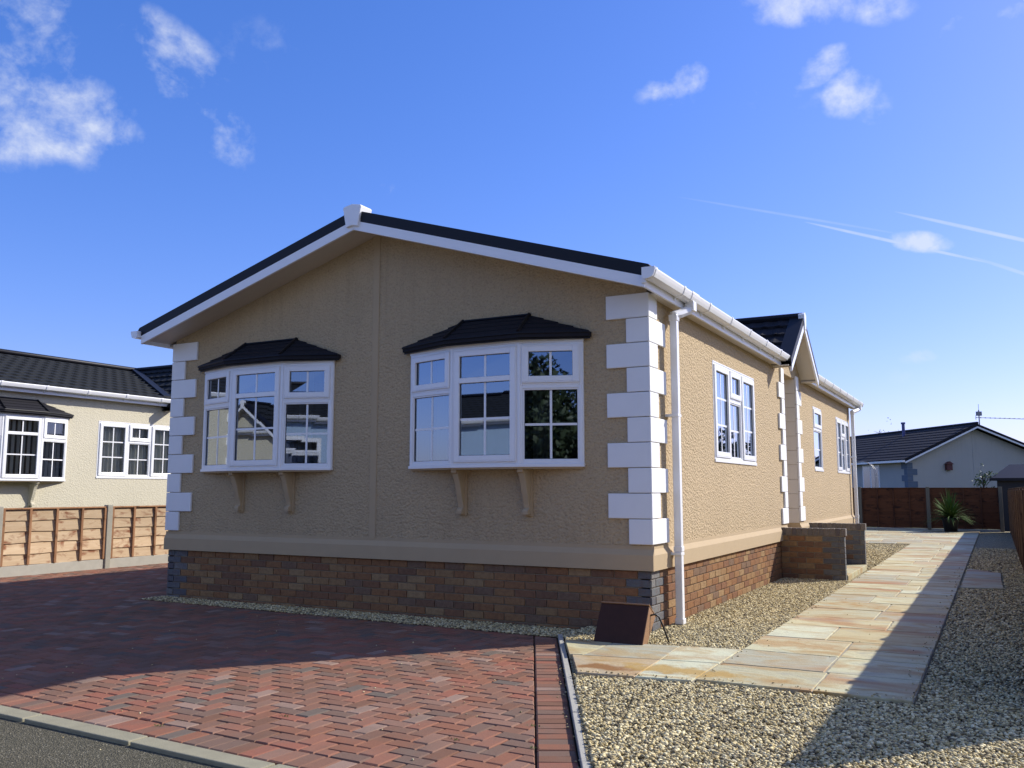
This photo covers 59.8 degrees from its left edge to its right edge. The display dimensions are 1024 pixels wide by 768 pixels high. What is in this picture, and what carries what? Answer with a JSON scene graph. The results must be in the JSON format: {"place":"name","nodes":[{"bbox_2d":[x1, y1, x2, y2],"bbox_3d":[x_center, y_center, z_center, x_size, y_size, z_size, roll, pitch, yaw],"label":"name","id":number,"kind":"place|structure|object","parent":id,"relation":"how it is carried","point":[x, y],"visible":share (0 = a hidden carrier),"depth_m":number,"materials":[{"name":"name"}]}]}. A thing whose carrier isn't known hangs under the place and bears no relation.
{"place":"outdoors","nodes":[
{"label":"outdoors","id":0,"kind":"place"},
{"bbox_2d":[0,718,222,767],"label":"road","id":1,"kind":"structure","parent":0,"point":[24,745],"depth_m":4.38,"materials":[{"name":"grey asphalt"}]},
{"bbox_2d":[0,563,577,767],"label":"driveway","id":2,"kind":"structure","parent":0,"point":[96,622],"depth_m":6.01,"materials":[{"name":"red brick"}]},
{"bbox_2d":[154,713,539,748],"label":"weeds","id":3,"kind":"object","parent":2,"relation":"on","point":[407,715],"visible":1,"depth_m":4.82,"materials":[{"name":"green plant"}]},
{"bbox_2d":[0,0,1023,442],"label":"sky","id":4,"kind":"structure","parent":0,"point":[855,167],"materials":[{"name":"blue"}]},
{"bbox_2d":[2,531,1023,767],"bbox_3d":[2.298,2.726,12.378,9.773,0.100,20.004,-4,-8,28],"label":"gravel","id":5,"kind":"structure","parent":0,"point":[769,610],"depth_m":5.11,"materials":[{"name":"beige gravel"}]},
{"bbox_2d":[594,601,669,644],"bbox_3d":[0.971,1.942,7.184,0.537,0.336,0.362,-4,-8,27],"label":"leaning hatch","id":6,"kind":"object","parent":5,"relation":"on","point":[624,623],"visible":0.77,"depth_m":7.14,"materials":[{"name":"brown wood"}]},
{"bbox_2d":[781,527,846,580],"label":"garden wall","id":7,"kind":"structure","parent":5,"relation":"on","point":[813,553],"depth_m":12.29,"materials":[{"name":"brick"}]},
{"bbox_2d":[809,523,866,564],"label":"garden wall","id":8,"kind":"structure","parent":5,"relation":"on","point":[855,538],"depth_m":14.03,"materials":[{"name":"brick"}]},
{"bbox_2d":[846,564,866,579],"bbox_3d":[4.699,2.607,13.241,0.840,0.510,1.990,-4,-8,28],"label":"entrance step","id":9,"kind":"object","parent":5,"relation":"on","point":[854,570],"visible":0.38,"depth_m":13.21,"materials":[{"name":"stone"}]},
{"bbox_2d":[1007,487,1023,569],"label":"side fence","id":10,"kind":"object","parent":5,"relation":"on","point":[1015,496],"visible":0.99,"depth_m":15.06,"materials":[{"name":"brown wood"}]},
{"bbox_2d":[533,636,579,767],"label":"brick border","id":11,"kind":"object","parent":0,"point":[535,752],"depth_m":5.38,"materials":[{"name":"brick"}]},
{"bbox_2d":[558,634,590,767],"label":"edging strip","id":12,"kind":"object","parent":11,"relation":"on","point":[583,761],"visible":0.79,"depth_m":5.10,"materials":[{"name":"concrete"}]},
{"bbox_2d":[565,529,1003,703],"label":"path","id":13,"kind":"structure","parent":0,"point":[803,647],"depth_m":6.99,"materials":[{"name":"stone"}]},
{"bbox_2d":[924,487,972,531],"bbox_3d":[12.807,3.656,25.961,1.691,1.320,1.754,-4,-8,28],"label":"cordyline","id":14,"kind":"object","parent":13,"relation":"on","point":[949,512],"visible":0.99,"depth_m":25.85,"materials":[{"name":"green plant"}]},
{"bbox_2d":[851,461,877,487],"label":"garden arch","id":15,"kind":"structure","parent":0,"point":[872,467],"depth_m":32.39,"materials":[{"name":"metal"}]},
{"bbox_2d":[989,464,1023,531],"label":"garden shed","id":16,"kind":"structure","parent":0,"point":[1006,478],"depth_m":29.27,"materials":[{"name":"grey wood"}]},
{"label":"ground","id":17,"kind":"structure","parent":0,"visible":0},
{"bbox_2d":[0,505,168,577],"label":"timber fence","id":18,"kind":"object","parent":17,"relation":"on","point":[45,540],"visible":0.37,"depth_m":14.11,"materials":[{"name":"wood"}]},
{"bbox_2d":[0,349,172,566],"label":"cream bungalow","id":19,"kind":"object","parent":17,"relation":"on","point":[77,433],"visible":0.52,"depth_m":17.50,"materials":[{"name":"paint"}]},
{"bbox_2d":[0,396,73,506],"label":"bay window","id":20,"kind":"structure","parent":19,"relation":"in","point":[42,414],"depth_m":16.16,"materials":[{"name":"white plastic"}]},
{"bbox_2d":[96,421,170,478],"bbox_3d":[-7.739,1.390,18.371,0.144,1.133,1.960,-4,-8,28],"label":"window","id":21,"kind":"structure","parent":19,"relation":"in","point":[124,450],"depth_m":18.25,"materials":[{"name":"white plastic"}]},
{"bbox_2d":[0,705,295,767],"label":"kerb","id":22,"kind":"structure","parent":17,"relation":"on","point":[190,752],"depth_m":4.53,"materials":[{"name":"grey concrete"}]},
{"bbox_2d":[131,204,863,630],"bbox_3d":[1.586,0.980,14.982,6.638,4.335,13.709,-4,-8,28],"label":"bungalow","id":23,"kind":"object","parent":17,"relation":"on","point":[379,414],"visible":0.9,"depth_m":9.40,"materials":[{"name":"paint"}]},
{"bbox_2d":[198,337,340,512],"bbox_3d":[-2.818,0.466,10.108,2.128,1.961,0.566,-4,-8,28],"label":"bay window","id":24,"kind":"structure","parent":23,"relation":"in","point":[282,357],"depth_m":9.91,"materials":[{"name":"white plastic"}]},
{"bbox_2d":[402,313,591,515],"bbox_3d":[-0.200,0.299,8.704,2.118,1.961,0.566,-4,-8,28],"label":"bay window","id":25,"kind":"structure","parent":23,"relation":"in","point":[518,335],"depth_m":8.57,"materials":[{"name":"white plastic"}]},
{"bbox_2d":[712,360,756,465],"bbox_3d":[2.672,0.395,10.698,0.071,1.133,1.940,-4,-8,28],"label":"window","id":26,"kind":"structure","parent":23,"relation":"in","point":[733,391],"depth_m":10.65,"materials":[{"name":"white plastic"}]},
{"bbox_2d":[812,406,823,471],"bbox_3d":[5.357,0.978,15.635,0.071,1.113,0.840,-4,-8,28],"label":"window","id":27,"kind":"structure","parent":23,"relation":"in","point":[817,418],"depth_m":15.71,"materials":[{"name":"white plastic"}]},
{"bbox_2d":[835,417,850,473],"bbox_3d":[6.763,1.281,18.222,0.071,1.103,1.740,-4,-8,28],"label":"window","id":28,"kind":"structure","parent":23,"relation":"in","point":[842,427],"depth_m":18.31,"materials":[{"name":"white plastic"}]},
{"bbox_2d":[852,487,1004,531],"bbox_3d":[11.097,4.082,28.247,7.910,1.615,0.100,-4,-8,28],"label":"back fence","id":29,"kind":"object","parent":17,"relation":"on","point":[896,508],"visible":0.44,"depth_m":27.39,"materials":[{"name":"wood"}]},
{"bbox_2d":[850,422,1023,487],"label":"white bungalow","id":30,"kind":"object","parent":17,"relation":"on","point":[913,458],"visible":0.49,"depth_m":38.00,"materials":[{"name":"white paint"}]},
{"bbox_2d":[862,465,880,487],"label":"window","id":31,"kind":"structure","parent":30,"relation":"in","point":[868,473],"depth_m":40.29,"materials":[{"name":"white glass"}]},
{"bbox_2d":[945,461,952,469],"bbox_3d":[18.467,3.456,37.593,0.350,0.370,0.200,1,-7,-7],"label":"bird box","id":32,"kind":"object","parent":30,"relation":"attached to","point":[948,465],"visible":1,"depth_m":37.53,"materials":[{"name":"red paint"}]},
{"bbox_2d":[975,405,1019,423],"bbox_3d":[21.401,1.536,38.510,2.858,1.300,0.400,1,-7,-7],"label":"roof aerial","id":33,"kind":"object","parent":30,"relation":"attached to","point":[978,413],"visible":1,"depth_m":38.34,"materials":[{"name":"metal"}]},
{"bbox_2d":[974,465,997,487],"bbox_3d":[15.745,3.747,29.642,0.696,2.212,0.818,3,-7,-23],"label":"shrub","id":34,"kind":"object","parent":17,"relation":"on","point":[982,482],"visible":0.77,"depth_m":29.65,"materials":[{"name":"green plant"}]}
]}

